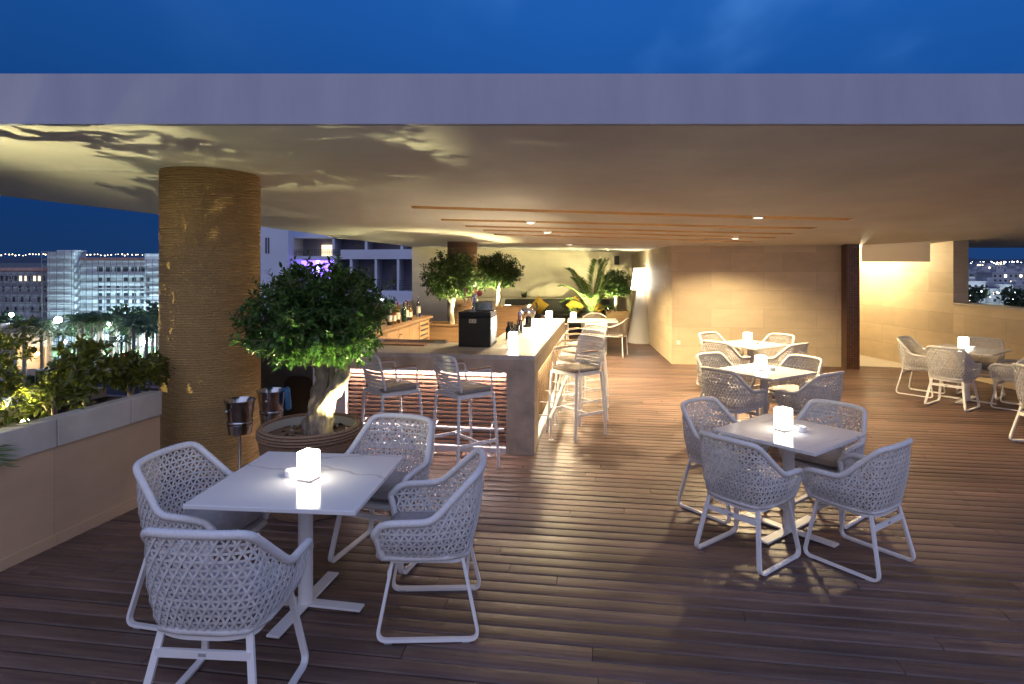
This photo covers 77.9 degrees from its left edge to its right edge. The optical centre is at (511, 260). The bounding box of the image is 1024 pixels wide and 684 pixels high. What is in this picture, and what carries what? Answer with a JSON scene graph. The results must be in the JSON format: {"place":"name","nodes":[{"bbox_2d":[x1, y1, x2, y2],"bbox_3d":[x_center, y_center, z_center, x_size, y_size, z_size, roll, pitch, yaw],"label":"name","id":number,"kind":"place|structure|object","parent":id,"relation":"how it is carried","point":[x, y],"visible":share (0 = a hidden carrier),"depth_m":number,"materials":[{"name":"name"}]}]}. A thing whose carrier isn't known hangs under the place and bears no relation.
{"place":"outdoors","nodes":[
{"label":"outdoors","id":0,"kind":"place"},
{"bbox_2d":[27,348,157,388],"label":"lawn","id":1,"kind":"structure","parent":0,"point":[140,352],"depth_m":152.03,"materials":[{"name":"green plant"}]},
{"bbox_2d":[0,309,25,322],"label":"park tree","id":2,"kind":"object","parent":1,"relation":"on","point":[3,318],"visible":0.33,"depth_m":149.60,"materials":[{"name":"green plant"}]},
{"bbox_2d":[0,321,53,370],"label":"garden pavilion","id":3,"kind":"structure","parent":1,"relation":"on","point":[34,364],"depth_m":125.95,"materials":[{"name":"brown"}]},
{"bbox_2d":[0,318,54,384],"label":"park palm","id":4,"kind":"object","parent":1,"relation":"on","point":[24,361],"visible":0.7,"depth_m":109.75,"materials":[{"name":"green plant"}]},
{"bbox_2d":[20,319,65,368],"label":"park palm","id":5,"kind":"object","parent":1,"relation":"on","point":[41,345],"visible":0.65,"depth_m":116.82,"materials":[{"name":"green plant"}]},
{"bbox_2d":[44,329,80,353],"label":"park palm","id":6,"kind":"object","parent":1,"relation":"on","point":[63,334],"visible":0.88,"depth_m":119.26,"materials":[{"name":"green plant"}]},
{"bbox_2d":[53,311,106,338],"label":"park palm","id":7,"kind":"object","parent":1,"relation":"on","point":[76,316],"visible":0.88,"depth_m":115.79,"materials":[{"name":"green plant"}]},
{"bbox_2d":[77,313,123,360],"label":"park palm","id":8,"kind":"object","parent":1,"relation":"on","point":[105,317],"visible":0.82,"depth_m":117.21,"materials":[{"name":"green plant"}]},
{"bbox_2d":[93,317,133,353],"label":"park palm","id":9,"kind":"object","parent":1,"relation":"on","point":[115,333],"visible":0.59,"depth_m":118.90,"materials":[{"name":"green plant"}]},
{"bbox_2d":[104,336,137,354],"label":"park palm","id":10,"kind":"object","parent":1,"relation":"on","point":[123,340],"visible":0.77,"depth_m":113.77,"materials":[{"name":"green plant"}]},
{"bbox_2d":[102,303,143,352],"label":"park tree","id":11,"kind":"object","parent":1,"relation":"on","point":[124,309],"visible":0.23,"depth_m":149.01,"materials":[{"name":"green plant"}]},
{"bbox_2d":[108,317,158,352],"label":"park palm","id":12,"kind":"object","parent":1,"relation":"on","point":[131,323],"visible":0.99,"depth_m":110.46,"materials":[{"name":"green plant"}]},
{"bbox_2d":[125,325,158,363],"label":"park palm","id":13,"kind":"object","parent":1,"relation":"on","point":[150,329],"visible":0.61,"depth_m":115.53,"materials":[{"name":"green plant"}]},
{"bbox_2d":[135,301,158,350],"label":"park tree","id":14,"kind":"object","parent":1,"relation":"on","point":[154,307],"visible":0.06,"depth_m":147.02,"materials":[{"name":"green plant"}]},
{"bbox_2d":[8,377,598,683],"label":"terrace slab","id":15,"kind":"structure","parent":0,"point":[110,390],"depth_m":9.88,"materials":[{"name":"black"}]},
{"bbox_2d":[429,321,458,342],"bbox_3d":[-1.050,1.575,11.750,1.130,0.850,0.580,0,0,9],"label":"planter box","id":16,"kind":"object","parent":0,"point":[441,330],"visible":0.19,"depth_m":11.50,"materials":[{"name":"brown wood"}]},
{"bbox_2d":[419,249,485,323],"bbox_3d":[-1.138,0.504,11.693,1.308,1.473,1.206,0,0,-34],"label":"potted tree","id":17,"kind":"object","parent":16,"relation":"on","point":[456,280],"visible":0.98,"depth_m":11.52,"materials":[{"name":"green plant"}]},
{"bbox_2d":[0,263,1014,389],"bbox_3d":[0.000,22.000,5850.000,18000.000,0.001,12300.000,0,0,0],"label":"ground","id":18,"kind":"structure","parent":0,"point":[8,265],"depth_m":3095.60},
{"bbox_2d":[0,250,159,347],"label":"scaffolded hotel","id":19,"kind":"structure","parent":18,"relation":"on","point":[64,282],"depth_m":164.00,"materials":[{"name":"concrete"}]},
{"bbox_2d":[260,227,411,329],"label":"hotel wing","id":20,"kind":"structure","parent":18,"relation":"on","point":[385,262],"depth_m":60.62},
{"bbox_2d":[968,277,985,302],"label":"city building","id":21,"kind":"structure","parent":18,"relation":"on","point":[972,281],"depth_m":332.86,"materials":[{"name":"grey concrete"}]},
{"bbox_2d":[968,285,990,302],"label":"park tree","id":22,"kind":"object","parent":18,"relation":"on","point":[983,294],"visible":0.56,"depth_m":317.67,"materials":[{"name":"green plant"}]},
{"bbox_2d":[985,284,999,302],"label":"city building","id":23,"kind":"structure","parent":18,"relation":"on","point":[993,288],"depth_m":330.02,"materials":[{"name":"grey concrete"}]},
{"bbox_2d":[995,285,1023,306],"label":"park tree","id":24,"kind":"object","parent":18,"relation":"on","point":[1014,299],"visible":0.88,"depth_m":288.63,"materials":[{"name":"green plant"}]},
{"bbox_2d":[0,334,1023,683],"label":"terrace floor","id":25,"kind":"structure","parent":0,"point":[584,546],"depth_m":3.94,"materials":[{"name":"brown wood"}]},
{"bbox_2d":[0,387,161,571],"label":"planter wall","id":26,"kind":"structure","parent":25,"relation":"on","point":[72,476],"depth_m":4.58,"materials":[{"name":"stone"}]},
{"bbox_2d":[0,440,20,466],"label":"palm sprig","id":27,"kind":"object","parent":26,"relation":"on","point":[5,455],"visible":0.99,"depth_m":4.02,"materials":[{"name":"green plant"}]},
{"bbox_2d":[0,362,45,424],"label":"planter shrub","id":28,"kind":"object","parent":26,"relation":"on","point":[10,391],"visible":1,"depth_m":4.30,"materials":[{"name":"green plant"}]},
{"bbox_2d":[0,315,46,374],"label":"planter shrub","id":29,"kind":"object","parent":26,"relation":"on","point":[10,344],"visible":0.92,"depth_m":4.94,"materials":[{"name":"green plant"}]},
{"bbox_2d":[11,369,91,418],"bbox_3d":[-3.428,1.015,4.720,0.524,0.381,0.402,0,0,-36],"label":"planter shrub","id":30,"kind":"object","parent":26,"relation":"in","point":[68,388],"visible":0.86,"depth_m":4.72,"materials":[{"name":"green plant"}]},
{"bbox_2d":[43,333,128,406],"bbox_3d":[-3.458,0.894,5.085,0.582,0.620,0.528,0,0,35],"label":"planter shrub","id":31,"kind":"object","parent":26,"relation":"on","point":[90,349],"visible":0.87,"depth_m":5.02,"materials":[{"name":"green plant"}]},
{"bbox_2d":[96,347,166,395],"bbox_3d":[-3.288,0.976,5.488,0.631,0.459,0.468,0,0,0],"label":"planter shrub","id":32,"kind":"object","parent":26,"relation":"in","point":[136,372],"visible":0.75,"depth_m":5.45,"materials":[{"name":"green plant"}]},
{"bbox_2d":[148,349,175,384],"bbox_3d":[-3.220,1.001,5.929,0.477,0.407,0.442,0,0,43],"label":"planter shrub","id":33,"kind":"object","parent":26,"relation":"on","point":[163,370],"visible":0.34,"depth_m":5.83,"materials":[{"name":"green plant"}]},
{"bbox_2d":[126,441,269,630],"bbox_3d":[-1.789,1.552,3.662,0.606,0.891,0.644,0,0,13],"label":"woven armchair","id":34,"kind":"object","parent":25,"relation":"on","point":[196,519],"visible":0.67,"depth_m":3.68,"materials":[{"name":"grey wicker"}]},
{"bbox_2d":[159,166,260,478],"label":"rope column","id":35,"kind":"structure","parent":25,"relation":"on","point":[209,243],"depth_m":5.85,"materials":[{"name":"brown fabric"}]},
{"bbox_2d":[140,527,313,683],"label":"woven armchair","id":36,"kind":"object","parent":25,"relation":"on","point":[227,600],"visible":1,"depth_m":2.67,"materials":[{"name":"grey wicker"}]},
{"bbox_2d":[223,396,255,469],"bbox_3d":[-2.400,1.611,5.580,0.278,0.779,0.278,0,0,-23],"label":"ice bucket","id":37,"kind":"object","parent":25,"relation":"on","point":[239,410],"visible":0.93,"depth_m":5.50,"materials":[{"name":"metal"}]},
{"bbox_2d":[256,387,284,422],"bbox_3d":[-2.250,1.603,5.920,0.278,0.794,0.278,0,0,38],"label":"ice bucket","id":38,"kind":"object","parent":25,"relation":"on","point":[271,402],"visible":0.83,"depth_m":5.83,"materials":[{"name":"metal"}]},
{"bbox_2d":[279,387,291,409],"bbox_3d":[-2.122,1.286,5.918,0.100,0.210,0.113,0,0,0],"label":"blue cloth","id":39,"kind":"object","parent":38,"relation":"hanging from","point":[287,396],"visible":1,"depth_m":5.89,"materials":[{"name":"blue fabric"}]},
{"bbox_2d":[183,451,403,638],"bbox_3d":[-1.200,1.623,3.680,0.920,0.732,0.920,0,0,6],"label":"dining table","id":40,"kind":"object","parent":25,"relation":"on","point":[347,484],"visible":0.85,"depth_m":3.59,"materials":[{"name":"stone"}]},
{"bbox_2d":[297,448,319,482],"bbox_3d":[-1.170,1.173,3.640,0.098,0.168,0.098,0,0,20],"label":"table lantern","id":41,"kind":"object","parent":40,"relation":"on","point":[308,465],"visible":1,"depth_m":3.60,"materials":[{"name":"beige glass"}]},
{"bbox_2d":[255,412,362,521],"bbox_3d":[-1.640,1.658,5.150,0.830,0.676,0.830,0,0,0],"label":"rope pot","id":42,"kind":"object","parent":25,"relation":"on","point":[282,434],"visible":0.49,"depth_m":4.90,"materials":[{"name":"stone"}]},
{"bbox_2d":[227,249,400,435],"bbox_3d":[-1.608,0.683,5.153,1.295,1.563,1.306,0,0,27],"label":"olive tree","id":43,"kind":"object","parent":42,"relation":"on","point":[303,321],"visible":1,"depth_m":4.90,"materials":[{"name":"green plant"}]},
{"bbox_2d":[328,413,433,574],"bbox_3d":[-0.867,1.552,4.329,0.644,0.891,0.606,0,0,18],"label":"woven armchair","id":44,"kind":"object","parent":25,"relation":"on","point":[378,500],"visible":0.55,"depth_m":4.51,"materials":[{"name":"grey wicker"}]},
{"bbox_2d":[359,354,424,459],"bbox_3d":[-1.212,1.441,6.254,0.552,1.114,0.519,0,0,-37],"label":"bar stool","id":45,"kind":"object","parent":25,"relation":"on","point":[383,388],"visible":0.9,"depth_m":6.13,"materials":[{"name":"white metal"}]},
{"bbox_2d":[368,315,432,339],"bbox_3d":[-1.967,1.457,9.724,0.600,0.966,3.300,0,0,9],"label":"bar cabinet","id":46,"kind":"object","parent":25,"relation":"on","point":[415,327],"visible":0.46,"depth_m":10.13,"materials":[{"name":"brown wood"}]},
{"bbox_2d":[260,318,570,456],"bbox_3d":[-0.952,1.487,8.784,3.340,1.026,4.360,0,0,9],"label":"bar counter","id":47,"kind":"object","parent":25,"relation":"on","point":[521,376],"visible":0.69,"depth_m":6.76,"materials":[{"name":"stone"}]},
{"bbox_2d":[379,342,427,345],"bbox_3d":[-1.299,0.965,7.361,0.620,0.016,0.160,0,0,9],"label":"chopping board","id":48,"kind":"object","parent":47,"relation":"on","point":[403,344],"visible":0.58,"depth_m":7.31,"materials":[{"name":"brown wood"}]},
{"bbox_2d":[372,339,446,343],"bbox_3d":[-1.498,0.956,7.605,1.470,0.035,0.060,0,0,9],"label":"steel ledge","id":49,"kind":"object","parent":47,"relation":"on","point":[414,341],"visible":0.64,"depth_m":7.53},
{"bbox_2d":[458,288,496,346],"bbox_3d":[-0.395,0.643,7.338,0.380,0.658,0.389,0,0,9],"label":"beer cooler","id":50,"kind":"object","parent":47,"relation":"on","point":[478,324],"visible":1,"depth_m":7.16,"materials":[{"name":"black paint"}]},
{"bbox_2d":[508,332,517,346],"bbox_3d":[0.011,0.890,7.194,0.098,0.168,0.098,0,0,9],"label":"table lantern","id":51,"kind":"object","parent":47,"relation":"on","point":[512,339],"visible":1,"depth_m":7.15,"materials":[{"name":"white glass"}]},
{"bbox_2d":[522,302,537,326],"bbox_3d":[0.246,0.792,9.375,0.210,0.364,0.211,0,0,37],"label":"citrus press","id":52,"kind":"object","parent":47,"relation":"on","point":[529,310],"visible":0.88,"depth_m":9.31,"materials":[{"name":"silver metal"}]},
{"bbox_2d":[370,447,486,644],"bbox_3d":[-0.446,1.552,3.580,0.606,0.891,0.644,0,0,-2],"label":"woven armchair","id":53,"kind":"object","parent":25,"relation":"on","point":[442,534],"visible":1,"depth_m":3.35,"materials":[{"name":"grey wicker"}]},
{"bbox_2d":[447,241,476,320],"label":"rope column","id":54,"kind":"structure","parent":25,"relation":"on","point":[461,247],"depth_m":12.34,"materials":[{"name":"brown fabric"}]},
{"bbox_2d":[431,352,499,475],"bbox_3d":[-0.482,1.441,6.154,0.552,1.114,0.519,0,0,-37],"label":"bar stool","id":55,"kind":"object","parent":25,"relation":"on","point":[459,390],"visible":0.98,"depth_m":6.05,"materials":[{"name":"white metal"}]},
{"bbox_2d":[494,305,524,336],"bbox_3d":[-0.400,1.525,14.700,1.730,0.950,0.630,0,0,5],"label":"planter box","id":56,"kind":"object","parent":25,"relation":"on","point":[506,313],"visible":0.02,"depth_m":14.38,"materials":[{"name":"brown wood"}]},
{"bbox_2d":[477,256,494,299],"bbox_3d":[-0.851,0.489,14.777,1.061,1.296,1.150,0,0,41],"label":"potted tree","id":57,"kind":"object","parent":56,"relation":"on","point":[482,264],"visible":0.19,"depth_m":14.52,"materials":[{"name":"green plant"}]},
{"bbox_2d":[477,250,525,306],"bbox_3d":[-0.274,0.443,14.684,1.139,1.391,1.235,0,0,-36],"label":"potted tree","id":58,"kind":"object","parent":56,"relation":"on","point":[504,275],"visible":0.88,"depth_m":14.49,"materials":[{"name":"green plant"}]},
{"bbox_2d":[412,247,631,327],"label":"back wall","id":59,"kind":"structure","parent":25,"relation":"on","point":[546,273],"depth_m":18.84,"materials":[{"name":"paint"}]},
{"bbox_2d":[0,74,1023,252],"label":"roof canopy","id":60,"kind":"object","parent":59,"relation":"on","point":[627,163],"visible":0.94,"depth_m":5.01,"materials":[{"name":"paint"}]},
{"bbox_2d":[862,241,929,261],"bbox_3d":[6.974,-0.203,11.525,1.072,0.435,0.012,0,0,37],"label":"bulkhead","id":61,"kind":"object","parent":60,"relation":"hanging from","point":[908,252],"depth_m":11.50,"materials":[{"name":"white"}]},
{"bbox_2d":[477,297,614,314],"bbox_3d":[0.750,1.535,18.535,4.500,0.930,0.370,0,0,0],"label":"wall ledge","id":62,"kind":"object","parent":25,"relation":"on","point":[494,299],"depth_m":18.35,"materials":[{"name":"stone"}]},
{"bbox_2d":[505,299,614,333],"bbox_3d":[1.348,1.535,17.692,3.200,0.890,0.935,0,0,2],"label":"lounge sofa","id":63,"kind":"object","parent":25,"relation":"on","point":[556,308],"visible":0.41,"depth_m":17.97,"materials":[{"name":"fabric"}]},
{"bbox_2d":[531,295,548,313],"bbox_3d":[0.750,1.220,17.380,0.400,0.400,0.140,42,-18,0],"label":"throw pillow","id":64,"kind":"object","parent":63,"relation":"on","point":[542,305],"visible":0.84,"depth_m":17.33,"materials":[{"name":"yellow fabric"}]},
{"bbox_2d":[546,334,606,441],"bbox_3d":[0.767,1.441,7.346,0.552,1.114,0.519,0,0,-37],"label":"bar stool","id":65,"kind":"object","parent":25,"relation":"on","point":[575,369],"visible":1,"depth_m":7.30,"materials":[{"name":"white metal"}]},
{"bbox_2d":[552,329,608,426],"bbox_3d":[0.882,1.441,7.996,0.552,1.114,0.519,0,0,-37],"label":"bar stool","id":66,"kind":"object","parent":25,"relation":"on","point":[566,359],"visible":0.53,"depth_m":7.97,"materials":[{"name":"white metal"}]},
{"bbox_2d":[557,323,608,410],"bbox_3d":[0.992,1.441,8.695,0.552,1.114,0.519,0,0,-35],"label":"bar stool","id":67,"kind":"object","parent":25,"relation":"on","point":[568,351],"visible":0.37,"depth_m":8.72,"materials":[{"name":"white metal"}]},
{"bbox_2d":[561,319,608,398],"bbox_3d":[1.102,1.441,9.396,0.552,1.114,0.519,0,0,-37],"label":"bar stool","id":68,"kind":"object","parent":25,"relation":"on","point":[591,321],"visible":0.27,"depth_m":9.39,"materials":[{"name":"white metal"}]},
{"bbox_2d":[567,318,617,354],"bbox_3d":[1.720,1.629,13.550,1.050,0.740,0.900,0,0,6],"label":"long table","id":69,"kind":"object","parent":25,"relation":"on","point":[583,320],"visible":0.34,"depth_m":13.39,"materials":[{"name":"stone"}]},
{"bbox_2d":[602,317,628,357],"bbox_3d":[2.185,1.592,13.340,0.538,0.813,0.604,0,0,21],"label":"rope chair","id":70,"kind":"object","parent":25,"relation":"on","point":[622,333],"visible":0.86,"depth_m":13.12,"materials":[{"name":"white metal"}]},
{"bbox_2d":[604,309,629,332],"bbox_3d":[2.860,1.675,17.300,0.650,0.650,0.630,0,0,4],"label":"planter box","id":71,"kind":"object","parent":25,"relation":"on","point":[620,316],"visible":0.59,"depth_m":17.00,"materials":[{"name":"brown wood"}]},
{"bbox_2d":[599,268,633,310],"bbox_3d":[2.838,0.808,17.272,1.027,1.255,1.114,0,0,27],"label":"potted tree","id":72,"kind":"object","parent":71,"relation":"on","point":[620,284],"visible":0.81,"depth_m":17.12,"materials":[{"name":"green plant"}]},
{"bbox_2d":[627,268,648,343],"bbox_3d":[3.160,1.088,15.550,0.660,1.816,0.660,0,0,0],"label":"floor lamp","id":73,"kind":"object","parent":25,"relation":"on","point":[638,333],"visible":0.88,"depth_m":15.37,"materials":[{"name":"white fabric"}]},
{"bbox_2d":[696,331,743,385],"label":"woven armchair","id":74,"kind":"object","parent":25,"relation":"on","point":[709,335],"visible":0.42,"depth_m":10.25,"materials":[{"name":"grey wicker"}]},
{"bbox_2d":[677,396,768,523],"bbox_3d":[1.693,1.575,5.120,0.593,0.846,0.558,0,0,-35],"label":"woven armchair","id":75,"kind":"object","parent":25,"relation":"on","point":[694,453],"visible":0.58,"depth_m":5.17,"materials":[{"name":"grey wicker"}]},
{"bbox_2d":[694,352,755,427],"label":"woven armchair","id":76,"kind":"object","parent":25,"relation":"on","point":[708,357],"visible":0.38,"depth_m":7.90,"materials":[{"name":"grey wicker"}]},
{"bbox_2d":[702,340,751,396],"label":"woven armchair","id":77,"kind":"object","parent":25,"relation":"on","point":[735,352],"visible":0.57,"depth_m":9.10,"materials":[{"name":"grey wicker"}]},
{"bbox_2d":[701,366,767,445],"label":"woven armchair","id":78,"kind":"object","parent":25,"relation":"on","point":[734,404],"visible":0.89,"depth_m":6.77,"materials":[{"name":"grey wicker"}]},
{"bbox_2d":[632,245,840,366],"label":"stone wall","id":79,"kind":"structure","parent":25,"relation":"on","point":[732,293],"depth_m":12.12,"materials":[{"name":"stone"}]},
{"bbox_2d":[694,430,804,576],"bbox_3d":[1.605,1.575,4.328,0.558,0.846,0.593,0,0,-38],"label":"woven armchair","id":80,"kind":"object","parent":25,"relation":"on","point":[737,488],"visible":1,"depth_m":4.16,"materials":[{"name":"grey wicker"}]},
{"bbox_2d":[713,339,787,395],"bbox_3d":[3.620,1.623,9.620,0.800,0.732,0.800,0,0,-33],"label":"dining table","id":81,"kind":"object","parent":25,"relation":"on","point":[761,345],"visible":0.53,"depth_m":9.53,"materials":[{"name":"white metal"}]},
{"bbox_2d":[720,363,816,414],"bbox_3d":[2.900,1.623,7.280,0.800,0.732,0.800,0,0,-33],"label":"dining table","id":82,"kind":"object","parent":25,"relation":"on","point":[766,376],"visible":0.5,"depth_m":7.20,"materials":[{"name":"white metal"}]},
{"bbox_2d":[755,355,766,370],"bbox_3d":[2.870,1.173,7.300,0.098,0.168,0.098,0,0,-25],"label":"table lantern","id":83,"kind":"object","parent":82,"relation":"on","point":[760,362],"visible":1,"depth_m":7.26,"materials":[{"name":"white glass"}]},
{"bbox_2d":[753,333,796,386],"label":"woven armchair","id":84,"kind":"object","parent":25,"relation":"on","point":[791,339],"visible":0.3,"depth_m":10.12,"materials":[{"name":"grey wicker"}]},
{"bbox_2d":[759,342,808,393],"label":"woven armchair","id":85,"kind":"object","parent":25,"relation":"on","point":[783,352],"visible":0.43,"depth_m":8.92,"materials":[{"name":"grey wicker"}]},
{"bbox_2d":[713,414,865,547],"bbox_3d":[2.045,1.623,4.680,0.770,0.732,0.770,0,0,-39],"label":"dining table","id":86,"kind":"object","parent":25,"relation":"on","point":[815,439],"visible":0.87,"depth_m":4.61,"materials":[{"name":"white metal"}]},
{"bbox_2d":[774,406,792,431],"bbox_3d":[2.015,1.173,4.700,0.098,0.168,0.098,0,0,-25],"label":"table lantern","id":87,"kind":"object","parent":86,"relation":"on","point":[783,418],"visible":1,"depth_m":4.66,"materials":[{"name":"white glass"}]},
{"bbox_2d":[768,354,823,420],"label":"woven armchair","id":88,"kind":"object","parent":25,"relation":"on","point":[786,386],"visible":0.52,"depth_m":7.69,"materials":[{"name":"grey wicker"}]},
{"bbox_2d":[774,371,846,446],"bbox_3d":[3.215,1.575,6.795,0.593,0.846,0.558,0,0,-32],"label":"woven armchair","id":89,"kind":"object","parent":25,"relation":"on","point":[798,403],"visible":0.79,"depth_m":6.61,"materials":[{"name":"grey wicker"}]},
{"bbox_2d":[778,399,866,529],"bbox_3d":[2.485,1.575,5.032,0.558,0.846,0.593,0,0,-39],"label":"woven armchair","id":90,"kind":"object","parent":25,"relation":"on","point":[826,461],"visible":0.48,"depth_m":5.04,"materials":[{"name":"grey wicker"}]},
{"bbox_2d":[841,244,859,368],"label":"pillar","id":91,"kind":"structure","parent":25,"relation":"on","point":[850,306],"depth_m":11.69,"materials":[{"name":"brown wood"}]},
{"bbox_2d":[802,438,915,581],"bbox_3d":[2.327,1.575,4.240,0.593,0.846,0.558,0,0,-35],"label":"woven armchair","id":92,"kind":"object","parent":25,"relation":"on","point":[845,490],"visible":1,"depth_m":4.07,"materials":[{"name":"grey wicker"}]},
{"bbox_2d":[860,241,967,368],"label":"passage wall","id":93,"kind":"structure","parent":25,"relation":"on","point":[914,300],"depth_m":12.02,"materials":[{"name":"stone"}]},
{"bbox_2d":[896,336,947,397],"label":"woven armchair","id":94,"kind":"object","parent":25,"relation":"on","point":[912,362],"visible":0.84,"depth_m":9.49,"materials":[{"name":"grey wicker"}]},
{"bbox_2d":[924,345,981,411],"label":"woven armchair","id":95,"kind":"object","parent":25,"relation":"on","point":[949,374],"visible":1,"depth_m":8.54,"materials":[{"name":"grey wicker"}]},
{"bbox_2d":[922,344,1011,404],"bbox_3d":[6.500,1.623,9.050,0.840,0.732,0.840,0,0,-38],"label":"dining table","id":96,"kind":"object","parent":25,"relation":"on","point":[986,351],"visible":0.67,"depth_m":8.99,"materials":[{"name":"white metal"}]},
{"bbox_2d":[955,337,1004,399],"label":"woven armchair","id":97,"kind":"object","parent":25,"relation":"on","point":[986,363],"visible":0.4,"depth_m":9.46,"materials":[{"name":"grey wicker"}]},
{"bbox_2d":[953,304,1023,389],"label":"parapet wall","id":98,"kind":"structure","parent":25,"relation":"on","point":[1006,326],"depth_m":10.25,"materials":[{"name":"paint"}]},
{"bbox_2d":[952,303,1023,310],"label":"parapet coping","id":99,"kind":"object","parent":98,"relation":"on","point":[995,306],"visible":1,"depth_m":10.38,"materials":[{"name":"stone"}]},
{"bbox_2d":[988,357,1023,411],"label":"woven armchair","id":100,"kind":"object","parent":25,"relation":"on","point":[1002,374],"visible":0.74,"depth_m":8.56,"materials":[{"name":"grey wicker"}]},
{"bbox_2d":[1008,363,1023,441],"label":"woven armchair","id":101,"kind":"object","parent":25,"relation":"on","point":[1020,376],"visible":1,"depth_m":6.92,"materials":[{"name":"grey wicker"}]},
{"bbox_2d":[0,256,1023,263],"bbox_3d":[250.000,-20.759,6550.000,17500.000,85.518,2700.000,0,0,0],"label":"hills","id":102,"kind":"structure","parent":0,"point":[27,259],"depth_m":7015.17,"materials":[{"name":"blue"}]},
{"bbox_2d":[0,0,1023,258],"label":"sky","id":103,"kind":"structure","parent":0,"point":[37,36],"materials":[{"name":"blue"}]},
{"bbox_2d":[860,355,902,367],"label":"passage floor","id":104,"kind":"structure","parent":0,"point":[866,361],"depth_m":12.28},
{"bbox_2d":[976,269,1018,282],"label":"city building","id":105,"kind":"structure","parent":0,"point":[1000,275],"depth_m":443.61,"materials":[{"name":"grey concrete"}]},
{"bbox_2d":[999,280,1023,303],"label":"city building","id":106,"kind":"structure","parent":0,"point":[1015,284],"depth_m":322.67,"materials":[{"name":"grey concrete"}]},
{"bbox_3d":[2.080,1.725,16.600,0.450,0.550,0.450,0,0,0],"label":"planter box","id":107,"kind":"object","parent":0,"visible":0},
{"bbox_2d":[559,258,618,316],"bbox_3d":[1.994,0.710,16.592,1.635,1.620,1.392,0,0,0],"label":"potted palm","id":108,"kind":"object","parent":107,"relation":"in","point":[585,287],"visible":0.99,"depth_m":16.72,"materials":[{"name":"green plant"}]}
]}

